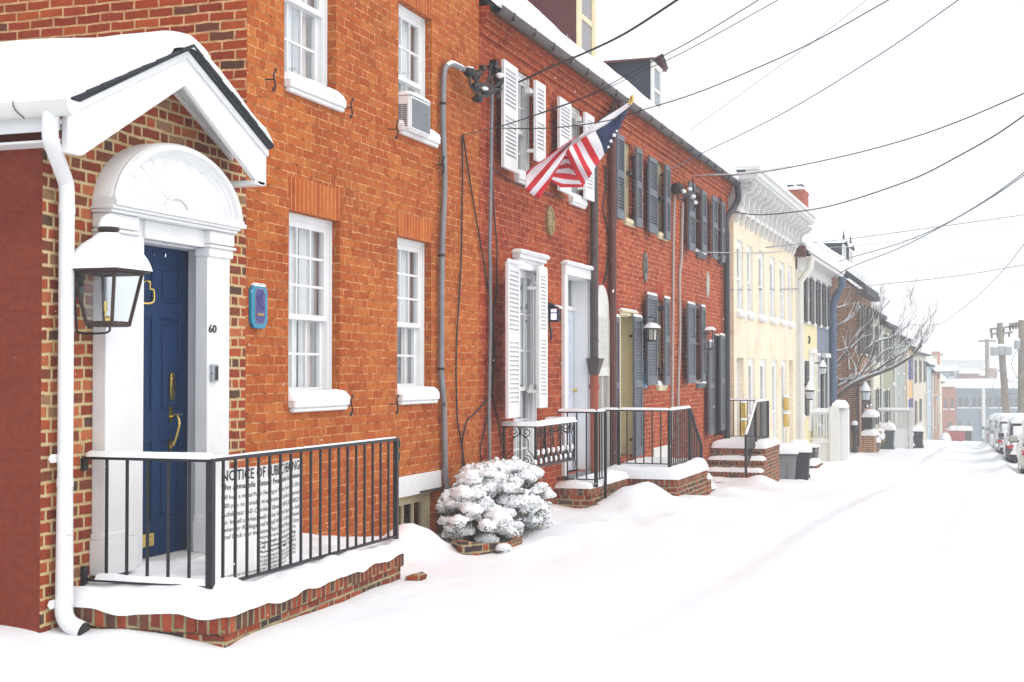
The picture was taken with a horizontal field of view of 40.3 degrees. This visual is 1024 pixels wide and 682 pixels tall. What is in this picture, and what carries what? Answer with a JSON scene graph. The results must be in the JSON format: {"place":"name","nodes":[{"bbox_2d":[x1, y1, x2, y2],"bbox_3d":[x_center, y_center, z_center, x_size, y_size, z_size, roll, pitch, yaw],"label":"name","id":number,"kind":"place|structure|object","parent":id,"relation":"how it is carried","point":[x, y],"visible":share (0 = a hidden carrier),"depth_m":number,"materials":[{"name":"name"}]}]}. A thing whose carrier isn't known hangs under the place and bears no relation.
{"place":"outdoors","nodes":[
{"label":"outdoors","id":0,"kind":"place"},
{"bbox_2d":[0,440,1023,681],"bbox_3d":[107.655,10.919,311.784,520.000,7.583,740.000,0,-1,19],"label":"snow covered street","id":1,"kind":"structure","parent":0,"point":[663,586],"depth_m":9.82,"materials":[{"name":"snow"}]},
{"bbox_2d":[0,0,478,635],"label":"brick house","id":2,"kind":"structure","parent":1,"relation":"on","point":[176,138],"depth_m":10.30,"materials":[{"name":"orange"}]},
{"bbox_2d":[72,214,152,334],"bbox_3d":[-2.468,-0.403,8.446,0.431,0.731,0.385,0,-1,19],"label":"wall lantern","id":3,"kind":"object","parent":2,"relation":"attached to","point":[107,250],"depth_m":8.35,"materials":[{"name":"brown metal"}]},
{"bbox_2d":[142,245,187,557],"bbox_3d":[-2.419,0.409,9.536,0.130,2.116,0.806,0,-1,19],"label":"door","id":4,"kind":"structure","parent":2,"relation":"in","point":[165,348],"depth_m":9.66,"materials":[{"name":"blue paint"}]},
{"bbox_2d":[248,282,266,328],"bbox_3d":[-1.928,-0.269,10.606,0.046,0.347,0.240,0,-1,19],"label":"wall plaque","id":5,"kind":"object","parent":2,"relation":"attached to","point":[257,314],"depth_m":10.56,"materials":[{"name":"blue metal"}]},
{"bbox_2d":[284,0,346,112],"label":"window","id":6,"kind":"structure","parent":2,"relation":"in","point":[305,21],"depth_m":11.72,"materials":[{"name":"white paint"}]},
{"bbox_2d":[288,176,350,412],"bbox_3d":[-1.921,-0.309,11.953,0.955,1.983,2.009,0,-1,19],"label":"window","id":7,"kind":"structure","parent":2,"relation":"in","point":[310,389],"depth_m":11.74,"materials":[{"name":"white paint"}]},
{"bbox_2d":[398,91,430,137],"bbox_3d":[-1.023,-2.182,13.444,0.327,0.392,0.512,0,-1,19],"label":"air conditioner","id":8,"kind":"object","parent":2,"relation":"attached to","point":[414,114],"visible":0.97,"depth_m":13.25,"materials":[{"name":"white paint"}]},
{"bbox_2d":[399,492,429,528],"bbox_3d":[-1.269,1.777,14.010,0.818,0.944,2.047,0,-1,19],"label":"cellar window","id":9,"kind":"structure","parent":2,"relation":"in","point":[415,509],"depth_m":14.00,"materials":[{"name":"beige paint"}]},
{"bbox_2d":[397,211,439,404],"bbox_3d":[-1.235,-0.248,13.937,0.958,1.923,1.925,0,-1,19],"label":"window","id":10,"kind":"structure","parent":2,"relation":"in","point":[411,389],"depth_m":13.84,"materials":[{"name":"white paint"}]},
{"bbox_2d":[398,0,440,147],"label":"window","id":11,"kind":"structure","parent":2,"relation":"in","point":[411,46],"depth_m":13.87,"materials":[{"name":"white paint"}]},
{"bbox_2d":[455,136,463,465],"bbox_3d":[-0.548,-0.374,14.593,0.016,3.592,0.223,0,-1,19],"label":"wall cable","id":12,"kind":"object","parent":2,"relation":"attached to","point":[458,310],"depth_m":14.60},
{"bbox_2d":[438,60,499,488],"bbox_3d":[-0.402,-0.572,14.579,0.153,4.616,1.299,-1,-1,29],"label":"service mast","id":13,"kind":"object","parent":2,"relation":"attached to","point":[469,72],"visible":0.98,"depth_m":14.08,"materials":[{"name":"grey metal"}]},
{"bbox_2d":[462,135,494,465],"bbox_3d":[-0.362,-0.378,15.132,0.018,3.576,0.992,0,-1,19],"label":"wall cable","id":14,"kind":"object","parent":2,"relation":"attached to","point":[486,283],"depth_m":15.11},
{"bbox_2d":[471,59,503,460],"bbox_3d":[-0.248,-0.857,15.163,0.253,4.594,1.371,0,-1,19],"label":"service mast","id":15,"kind":"object","parent":2,"relation":"attached to","point":[494,68],"visible":0.9,"depth_m":15.39,"materials":[{"name":"black metal"}]},
{"bbox_2d":[462,0,757,135],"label":"overhead wire","id":16,"kind":"object","parent":2,"relation":"attached to","point":[616,80],"visible":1,"depth_m":14.93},
{"bbox_2d":[73,533,406,647],"bbox_3d":[-1.677,2.025,9.586,1.168,1.160,3.018,0,-1,19],"label":"brick stoop","id":17,"kind":"object","parent":1,"relation":"on","point":[224,612],"visible":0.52,"depth_m":8.41,"materials":[{"name":"red"}]},
{"bbox_2d":[80,437,400,588],"bbox_3d":[-1.756,1.176,9.722,0.922,0.962,2.825,0,-1,19],"label":"iron railing","id":18,"kind":"object","parent":17,"relation":"on","point":[210,460],"visible":0.99,"depth_m":8.67,"materials":[{"name":"black"}]},
{"bbox_2d":[215,458,299,577],"bbox_3d":[-1.603,1.154,9.112,0.102,0.701,1.221,0,-1,17],"label":"public notice","id":19,"kind":"object","parent":18,"relation":"attached to","point":[229,495],"visible":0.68,"depth_m":8.89,"materials":[{"name":"paper"}]},
{"bbox_2d":[405,572,426,580],"bbox_3d":[-0.743,1.842,10.824,0.147,0.121,0.177,0,-1,19],"label":"loose brick","id":20,"kind":"object","parent":1,"relation":"on","point":[420,576],"visible":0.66,"depth_m":10.76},
{"bbox_2d":[451,536,521,554],"bbox_3d":[-0.167,2.018,13.119,0.324,0.400,1.357,-1,-1,29],"label":"brick planter","id":21,"kind":"object","parent":1,"relation":"on","point":[464,547],"visible":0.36,"depth_m":12.63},
{"bbox_2d":[435,456,556,552],"bbox_3d":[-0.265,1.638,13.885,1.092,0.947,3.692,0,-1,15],"label":"snowy bush","id":22,"kind":"object","parent":21,"relation":"in","point":[501,491],"visible":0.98,"depth_m":13.64,"materials":[{"name":"white plant"}]},
{"bbox_2d":[479,0,624,503],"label":"brick row house","id":23,"kind":"structure","parent":1,"relation":"on","point":[537,352],"depth_m":17.12,"materials":[{"name":"brick"}]},
{"bbox_2d":[492,100,501,446],"bbox_3d":[-0.168,-0.803,15.702,0.014,3.995,0.321,0,-1,19],"label":"wall cable","id":24,"kind":"object","parent":23,"relation":"attached to","point":[496,288],"depth_m":15.62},
{"bbox_2d":[514,72,528,185],"bbox_3d":[0.106,-2.538,16.717,0.230,1.353,0.735,0,-1,19],"label":"window","id":25,"kind":"structure","parent":23,"relation":"in","point":[523,98],"depth_m":16.94,"materials":[{"name":"white paint"}]},
{"bbox_2d":[513,243,538,464],"bbox_3d":[0.111,0.303,16.836,0.184,2.871,1.147,0,-1,19],"label":"window","id":26,"kind":"structure","parent":23,"relation":"in","point":[528,298],"depth_m":17.07,"materials":[{"name":"white paint"}]},
{"bbox_2d":[501,417,576,468],"bbox_3d":[0.344,1.240,16.535,0.446,0.647,1.665,0,-1,19],"label":"window guard","id":27,"kind":"object","parent":23,"relation":"attached to","point":[551,422],"visible":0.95,"depth_m":16.21,"materials":[{"name":"black metal"}]},
{"bbox_2d":[548,302,564,321],"bbox_3d":[0.534,-0.365,17.482,0.212,0.252,0.240,0,-1,19],"label":"porch lamp","id":28,"kind":"object","parent":23,"relation":"attached to","point":[554,314],"visible":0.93,"depth_m":17.44,"materials":[{"name":"black metal"}]},
{"bbox_2d":[568,311,576,470],"bbox_3d":[0.692,0.672,18.816,0.105,2.193,1.110,0,-1,19],"label":"door","id":29,"kind":"structure","parent":23,"relation":"in","point":[571,389],"depth_m":19.21,"materials":[{"name":"blue paint"}]},
{"bbox_2d":[568,106,587,208],"bbox_3d":[0.825,-2.481,18.801,0.230,1.347,0.695,0,-1,19],"label":"window","id":30,"kind":"structure","parent":23,"relation":"in","point":[574,199],"depth_m":18.93,"materials":[{"name":"white paint"}]},
{"bbox_2d":[525,95,633,198],"bbox_3d":[0.875,-2.276,16.614,1.141,1.368,2.151,0,-1,10],"label":"flag","id":31,"kind":"object","parent":23,"relation":"attached to","point":[567,164],"visible":1,"depth_m":16.24,"materials":[{"name":"multicoloured fabric"}]},
{"bbox_2d":[501,0,677,89],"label":"overhead wire","id":32,"kind":"object","parent":23,"relation":"attached to","point":[626,32],"visible":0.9,"depth_m":14.01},
{"bbox_2d":[511,0,777,123],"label":"overhead wire","id":33,"kind":"object","parent":23,"relation":"attached to","point":[661,62],"visible":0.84,"depth_m":14.90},
{"bbox_2d":[502,0,888,128],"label":"overhead wire","id":34,"kind":"object","parent":23,"relation":"attached to","point":[704,89],"visible":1,"depth_m":15.04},
{"bbox_2d":[554,469,628,507],"bbox_3d":[1.181,2.228,18.539,0.716,0.935,1.949,0,-1,19],"label":"brick stoop","id":35,"kind":"object","parent":1,"relation":"on","point":[574,493],"visible":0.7,"depth_m":17.74,"materials":[{"name":"red"}]},
{"bbox_2d":[557,409,606,498],"bbox_3d":[0.913,1.462,17.979,0.539,1.189,0.498,0,-1,19],"label":"iron railing","id":36,"kind":"object","parent":35,"relation":"on","point":[595,412],"visible":0.96,"depth_m":17.79,"materials":[{"name":"black"}]},
{"bbox_2d":[587,47,686,464],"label":"brick row house","id":37,"kind":"structure","parent":1,"relation":"on","point":[638,156],"depth_m":22.16,"materials":[{"name":"brick"}]},
{"bbox_2d":[603,165,608,284],"bbox_3d":[1.360,-1.668,20.150,0.024,1.746,0.312,0,-1,19],"label":"wall cable","id":38,"kind":"object","parent":37,"relation":"attached to","point":[606,224],"depth_m":20.13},
{"bbox_2d":[623,144,635,227],"bbox_3d":[1.737,-2.411,21.505,0.230,1.288,0.656,0,-1,19],"label":"window","id":39,"kind":"structure","parent":37,"relation":"in","point":[629,222],"depth_m":21.67,"materials":[{"name":"beige paint"}]},
{"bbox_2d":[640,316,660,341],"bbox_3d":[2.128,-0.187,21.815,0.410,0.397,0.285,0,-1,19],"label":"wall lantern","id":40,"kind":"object","parent":37,"relation":"attached to","point":[651,328],"depth_m":21.73,"materials":[{"name":"black metal"}]},
{"bbox_2d":[656,164,667,240],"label":"window","id":41,"kind":"structure","parent":37,"relation":"in","point":[660,235],"depth_m":23.82,"materials":[{"name":"beige paint"}]},
{"bbox_2d":[656,283,667,390],"bbox_3d":[2.455,-0.060,23.498,0.216,1.792,0.638,0,-1,19],"label":"window","id":42,"kind":"structure","parent":37,"relation":"in","point":[659,288],"depth_m":23.62,"materials":[{"name":"beige paint"}]},
{"bbox_2d":[671,194,675,438],"bbox_3d":[2.805,-0.455,24.267,0.042,4.322,0.306,0,-1,19],"label":"wall conduit","id":43,"kind":"object","parent":37,"relation":"attached to","point":[673,291],"depth_m":24.25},
{"bbox_2d":[671,178,697,207],"bbox_3d":[3.017,-2.679,24.674,0.293,0.541,1.552,0,-1,19],"label":"service drop","id":44,"kind":"object","parent":37,"relation":"attached to","point":[677,189],"visible":1,"depth_m":24.33,"materials":[{"name":"black metal"}]},
{"bbox_2d":[692,93,1023,176],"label":"overhead wire","id":45,"kind":"object","parent":44,"relation":"attached to","point":[755,172],"visible":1,"depth_m":20.90,"materials":[{"name":"black"}]},
{"bbox_2d":[670,0,958,169],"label":"overhead wire","id":46,"kind":"object","parent":37,"relation":"attached to","point":[831,84],"visible":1,"depth_m":18.95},
{"bbox_2d":[603,457,715,495],"bbox_3d":[2.289,2.410,21.082,1.153,1.280,3.095,0,-1,19],"label":"brick stoop","id":47,"kind":"object","parent":1,"relation":"on","point":[693,476],"visible":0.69,"depth_m":19.81,"materials":[{"name":"red"}]},
{"bbox_2d":[604,405,702,466],"bbox_3d":[2.144,1.673,20.849,0.991,1.421,2.337,0,-1,19],"label":"iron railing","id":48,"kind":"object","parent":47,"relation":"on","point":[691,428],"visible":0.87,"depth_m":19.90,"materials":[{"name":"black"}]},
{"bbox_2d":[663,108,740,463],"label":"brick row house","id":49,"kind":"structure","parent":1,"relation":"on","point":[705,303],"depth_m":26.89,"materials":[{"name":"brick"}]},
{"bbox_2d":[677,202,683,456],"bbox_3d":[2.997,-0.227,24.819,0.048,4.545,0.498,0,-1,19],"label":"wall conduit","id":50,"kind":"object","parent":49,"relation":"attached to","point":[679,300],"depth_m":24.78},
{"bbox_2d":[695,185,706,259],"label":"window","id":51,"kind":"structure","parent":49,"relation":"in","point":[698,253],"depth_m":26.99,"materials":[{"name":"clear glass"}]},
{"bbox_2d":[696,303,706,387],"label":"window","id":52,"kind":"structure","parent":49,"relation":"in","point":[699,384],"depth_m":26.86,"materials":[{"name":"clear glass"}]},
{"bbox_2d":[696,327,715,349],"bbox_3d":[3.654,-0.054,26.288,0.360,0.440,0.210,0,-1,19],"label":"wall lantern","id":53,"kind":"object","parent":49,"relation":"attached to","point":[706,329],"depth_m":26.21,"materials":[{"name":"black metal"}]},
{"bbox_2d":[718,197,723,265],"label":"window","id":54,"kind":"structure","parent":49,"relation":"in","point":[719,199],"depth_m":28.95,"materials":[{"name":"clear glass"}]},
{"bbox_2d":[687,0,865,132],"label":"overhead wire","id":55,"kind":"object","parent":49,"relation":"attached to","point":[780,65],"visible":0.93,"depth_m":20.80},
{"bbox_2d":[734,115,1023,214],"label":"overhead wire","id":56,"kind":"object","parent":49,"relation":"attached to","point":[899,183],"visible":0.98,"depth_m":23.71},
{"bbox_2d":[707,436,779,482],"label":"brick steps","id":57,"kind":"structure","parent":1,"relation":"on","point":[726,460],"depth_m":27.26,"materials":[{"name":"red"}]},
{"bbox_2d":[730,398,768,475],"bbox_3d":[4.472,1.867,27.748,0.892,1.400,2.817,0,-1,19],"label":"iron railing","id":58,"kind":"object","parent":57,"relation":"on","point":[756,431],"visible":0.88,"depth_m":27.70,"materials":[{"name":"black"}]},
{"bbox_2d":[728,163,816,442],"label":"cream row building","id":59,"kind":"structure","parent":1,"relation":"on","point":[763,326],"depth_m":33.27,"materials":[{"name":"paint"}]},
{"bbox_2d":[736,240,746,317],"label":"window","id":60,"kind":"structure","parent":59,"relation":"in","point":[740,313],"depth_m":30.65,"materials":[{"name":"white paint"}]},
{"bbox_2d":[748,358,752,417],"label":"window","id":61,"kind":"structure","parent":59,"relation":"in","point":[750,360],"depth_m":32.02,"materials":[{"name":"glass"}]},
{"bbox_2d":[747,245,756,319],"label":"window","id":62,"kind":"structure","parent":59,"relation":"in","point":[750,315],"depth_m":31.88,"materials":[{"name":"white paint"}]},
{"bbox_2d":[760,359,764,398],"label":"window","id":63,"kind":"structure","parent":59,"relation":"in","point":[762,361],"depth_m":33.69,"materials":[{"name":"glass"}]},
{"bbox_2d":[759,251,767,321],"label":"window","id":64,"kind":"structure","parent":59,"relation":"in","point":[763,318],"depth_m":33.52,"materials":[{"name":"white paint"}]},
{"bbox_2d":[772,359,775,437],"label":"window","id":65,"kind":"structure","parent":59,"relation":"in","point":[773,361],"depth_m":35.42,"materials":[{"name":"white paint"}]},
{"bbox_2d":[770,257,778,324],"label":"window","id":66,"kind":"structure","parent":59,"relation":"in","point":[773,320],"depth_m":35.19,"materials":[{"name":"white paint"}]},
{"bbox_2d":[781,360,785,442],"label":"window","id":67,"kind":"structure","parent":59,"relation":"in","point":[782,361],"depth_m":37.00,"materials":[{"name":"white paint"}]},
{"bbox_2d":[780,262,787,326],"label":"window","id":68,"kind":"structure","parent":59,"relation":"in","point":[783,322],"depth_m":36.83,"materials":[{"name":"white paint"}]},
{"bbox_2d":[788,266,795,327],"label":"window","id":69,"kind":"structure","parent":59,"relation":"in","point":[790,324],"depth_m":38.19,"materials":[{"name":"white paint"}]},
{"bbox_2d":[730,265,1021,289],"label":"overhead wire","id":70,"kind":"object","parent":59,"relation":"attached to","point":[887,283],"visible":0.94,"depth_m":46.78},
{"bbox_2d":[779,443,798,479],"bbox_3d":[5.801,2.620,29.709,0.555,0.900,0.655,0,-1,5],"label":"trash bin","id":71,"kind":"object","parent":1,"relation":"on","point":[788,452],"visible":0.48,"depth_m":29.45,"materials":[{"name":"grey plastic"}]},
{"bbox_2d":[790,439,811,479],"bbox_3d":[6.225,2.615,30.196,0.553,0.963,0.673,0,-1,13],"label":"trash bin","id":72,"kind":"object","parent":1,"relation":"on","point":[804,448],"visible":0.57,"depth_m":29.92,"materials":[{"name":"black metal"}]},
{"bbox_2d":[794,237,833,442],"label":"clapboard house","id":73,"kind":"structure","parent":1,"relation":"on","point":[813,261],"depth_m":40.41,"materials":[{"name":"white paint"}]},
{"bbox_2d":[804,381,814,399],"bbox_3d":[8.318,1.393,39.420,0.492,0.552,0.271,0,-1,19],"label":"wall lantern","id":74,"kind":"object","parent":73,"relation":"attached to","point":[809,390],"depth_m":39.31,"materials":[{"name":"white metal"}]},
{"bbox_2d":[765,214,1023,247],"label":"overhead wire","id":75,"kind":"object","parent":73,"relation":"attached to","point":[894,232],"visible":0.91,"depth_m":42.84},
{"bbox_2d":[806,249,845,435],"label":"clapboard house","id":76,"kind":"structure","parent":1,"relation":"on","point":[826,390],"depth_m":45.79,"materials":[{"name":"blue paint"}]},
{"bbox_2d":[816,353,821,426],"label":"window","id":77,"kind":"structure","parent":76,"relation":"in","point":[818,355],"depth_m":43.44,"materials":[{"name":"white paint"}]},
{"bbox_2d":[825,358,827,434],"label":"door","id":78,"kind":"structure","parent":76,"relation":"in","point":[826,396],"depth_m":45.71,"materials":[{"name":"black paint"}]},
{"bbox_2d":[831,175,1023,278],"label":"overhead wire","id":79,"kind":"object","parent":76,"relation":"attached to","point":[939,227],"visible":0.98,"depth_m":37.71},
{"bbox_2d":[839,172,1023,261],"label":"overhead wire","id":80,"kind":"object","parent":76,"relation":"attached to","point":[939,226],"visible":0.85,"depth_m":38.87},
{"bbox_2d":[810,400,849,460],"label":"porch","id":81,"kind":"object","parent":1,"relation":"on","point":[834,443],"visible":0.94,"depth_m":41.75,"materials":[{"name":"white paint"}]},
{"bbox_2d":[786,184,879,452],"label":"gabled brick house","id":82,"kind":"structure","parent":1,"relation":"on","point":[863,414],"depth_m":49.96,"materials":[{"name":"brick"}]},
{"bbox_2d":[855,381,870,400],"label":"wall lantern","id":83,"kind":"object","parent":82,"relation":"attached to","point":[865,391],"depth_m":47.24,"materials":[{"name":"glass"}]},
{"bbox_2d":[851,420,857,452],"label":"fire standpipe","id":84,"kind":"object","parent":1,"relation":"on","point":[854,426],"visible":1,"depth_m":49.12,"materials":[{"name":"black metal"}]},
{"bbox_2d":[848,280,888,428],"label":"row house","id":85,"kind":"structure","parent":1,"relation":"on","point":[876,392],"depth_m":57.93,"materials":[{"name":"stone"}]},
{"bbox_2d":[830,269,943,399],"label":"bare tree","id":86,"kind":"object","parent":1,"relation":"on","point":[859,377],"visible":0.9,"depth_m":47.48,"materials":[{"name":"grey plant"}]},
{"bbox_2d":[878,422,895,448],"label":"trash bin","id":87,"kind":"object","parent":1,"relation":"on","point":[889,428],"visible":0.69,"depth_m":54.25,"materials":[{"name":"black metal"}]},
{"bbox_2d":[880,312,901,423],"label":"row house","id":88,"kind":"structure","parent":1,"relation":"on","point":[887,383],"depth_m":64.01,"materials":[{"name":"paint"}]},
{"bbox_2d":[877,407,912,448],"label":"porch","id":89,"kind":"object","parent":1,"relation":"on","point":[902,439],"visible":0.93,"depth_m":56.82,"materials":[{"name":"white paint"}]},
{"bbox_2d":[893,324,912,427],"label":"row house","id":90,"kind":"structure","parent":1,"relation":"on","point":[899,386],"depth_m":72.62,"materials":[{"name":"paint"}]},
{"bbox_2d":[905,337,918,426],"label":"row house","id":91,"kind":"structure","parent":1,"relation":"on","point":[908,377],"depth_m":79.63,"materials":[{"name":"paint"}]},
{"bbox_2d":[913,425,923,447],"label":"trash bin","id":92,"kind":"object","parent":1,"relation":"on","point":[918,435],"visible":0.84,"depth_m":58.34,"materials":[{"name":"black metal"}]},
{"bbox_2d":[912,337,931,440],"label":"row house","id":93,"kind":"structure","parent":1,"relation":"on","point":[919,388],"depth_m":91.39,"materials":[{"name":"paint"}]},
{"bbox_2d":[926,356,936,439],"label":"row house","id":94,"kind":"structure","parent":1,"relation":"on","point":[931,362],"depth_m":104.19,"materials":[{"name":"paint"}]},
{"bbox_2d":[931,349,942,413],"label":"trimmed house","id":95,"kind":"structure","parent":1,"relation":"on","point":[936,355],"depth_m":122.53,"materials":[{"name":"paint"}]},
{"bbox_2d":[931,363,943,439],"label":"row house","id":96,"kind":"structure","parent":1,"relation":"on","point":[935,371],"depth_m":115.37,"materials":[{"name":"brown brick"}]},
{"bbox_2d":[942,379,957,433],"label":"brick building","id":97,"kind":"structure","parent":1,"relation":"on","point":[949,405],"depth_m":143.11,"materials":[{"name":"brick"}]},
{"bbox_2d":[942,366,958,378],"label":"distant house","id":98,"kind":"structure","parent":1,"relation":"on","point":[948,372],"depth_m":181.36,"materials":[{"name":"stone"}]},
{"bbox_2d":[957,368,979,378],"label":"distant house","id":99,"kind":"structure","parent":1,"relation":"on","point":[968,373],"depth_m":185.45,"materials":[{"name":"stone"}]},
{"bbox_2d":[942,357,995,370],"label":"distant house","id":100,"kind":"structure","parent":1,"relation":"on","point":[969,362],"depth_m":276.02,"materials":[{"name":"stone"}]},
{"bbox_2d":[954,378,1017,441],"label":"grey building","id":101,"kind":"structure","parent":1,"relation":"on","point":[978,403],"depth_m":142.20,"materials":[{"name":"stone"}]},
{"bbox_2d":[978,339,995,378],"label":"utility pole","id":102,"kind":"object","parent":1,"relation":"on","point":[987,369],"visible":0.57,"depth_m":160.71,"materials":[{"name":"grey wood"}]},
{"bbox_2d":[981,413,998,442],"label":"parked car","id":103,"kind":"object","parent":1,"relation":"on","point":[989,425],"visible":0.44,"depth_m":67.82,"materials":[{"name":"white metal"}]},
{"bbox_2d":[984,361,997,378],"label":"distant house","id":104,"kind":"structure","parent":1,"relation":"on","point":[993,366],"depth_m":217.44,"materials":[{"name":"stone"}]},
{"bbox_2d":[989,323,1017,412],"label":"utility pole","id":105,"kind":"object","parent":1,"relation":"on","point":[1001,349],"visible":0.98,"depth_m":89.37,"materials":[{"name":"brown wood"}]},
{"bbox_2d":[989,414,1018,453],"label":"parked car","id":106,"kind":"object","parent":1,"relation":"on","point":[1002,425],"visible":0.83,"depth_m":51.16,"materials":[{"name":"white metal"}]},
{"bbox_2d":[985,413,1023,446],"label":"parked car","id":107,"kind":"object","parent":1,"relation":"on","point":[994,423],"visible":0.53,"depth_m":59.16,"materials":[{"name":"white metal"}]},
{"bbox_2d":[998,414,1023,462],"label":"parked car","id":108,"kind":"object","parent":1,"relation":"on","point":[1014,423],"visible":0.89,"depth_m":42.10,"materials":[{"name":"white metal"}]},
{"bbox_2d":[1008,320,1023,412],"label":"utility pole","id":109,"kind":"object","parent":1,"relation":"on","point":[1019,343],"visible":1,"depth_m":75.00,"materials":[{"name":"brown wood"}]},
{"bbox_2d":[1010,420,1023,473],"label":"parked car","id":110,"kind":"object","parent":1,"relation":"on","point":[1020,449],"visible":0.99,"depth_m":35.02,"materials":[{"name":"white metal"}]},
{"bbox_2d":[14,3,1016,673],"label":"falling snow","id":111,"kind":"structure","parent":0,"point":[742,345],"depth_m":10.52,"materials":[{"name":"snow"}]},
{"bbox_2d":[596,0,1023,377],"label":"sky","id":112,"kind":"structure","parent":0,"point":[968,59],"materials":[{"name":"white"}]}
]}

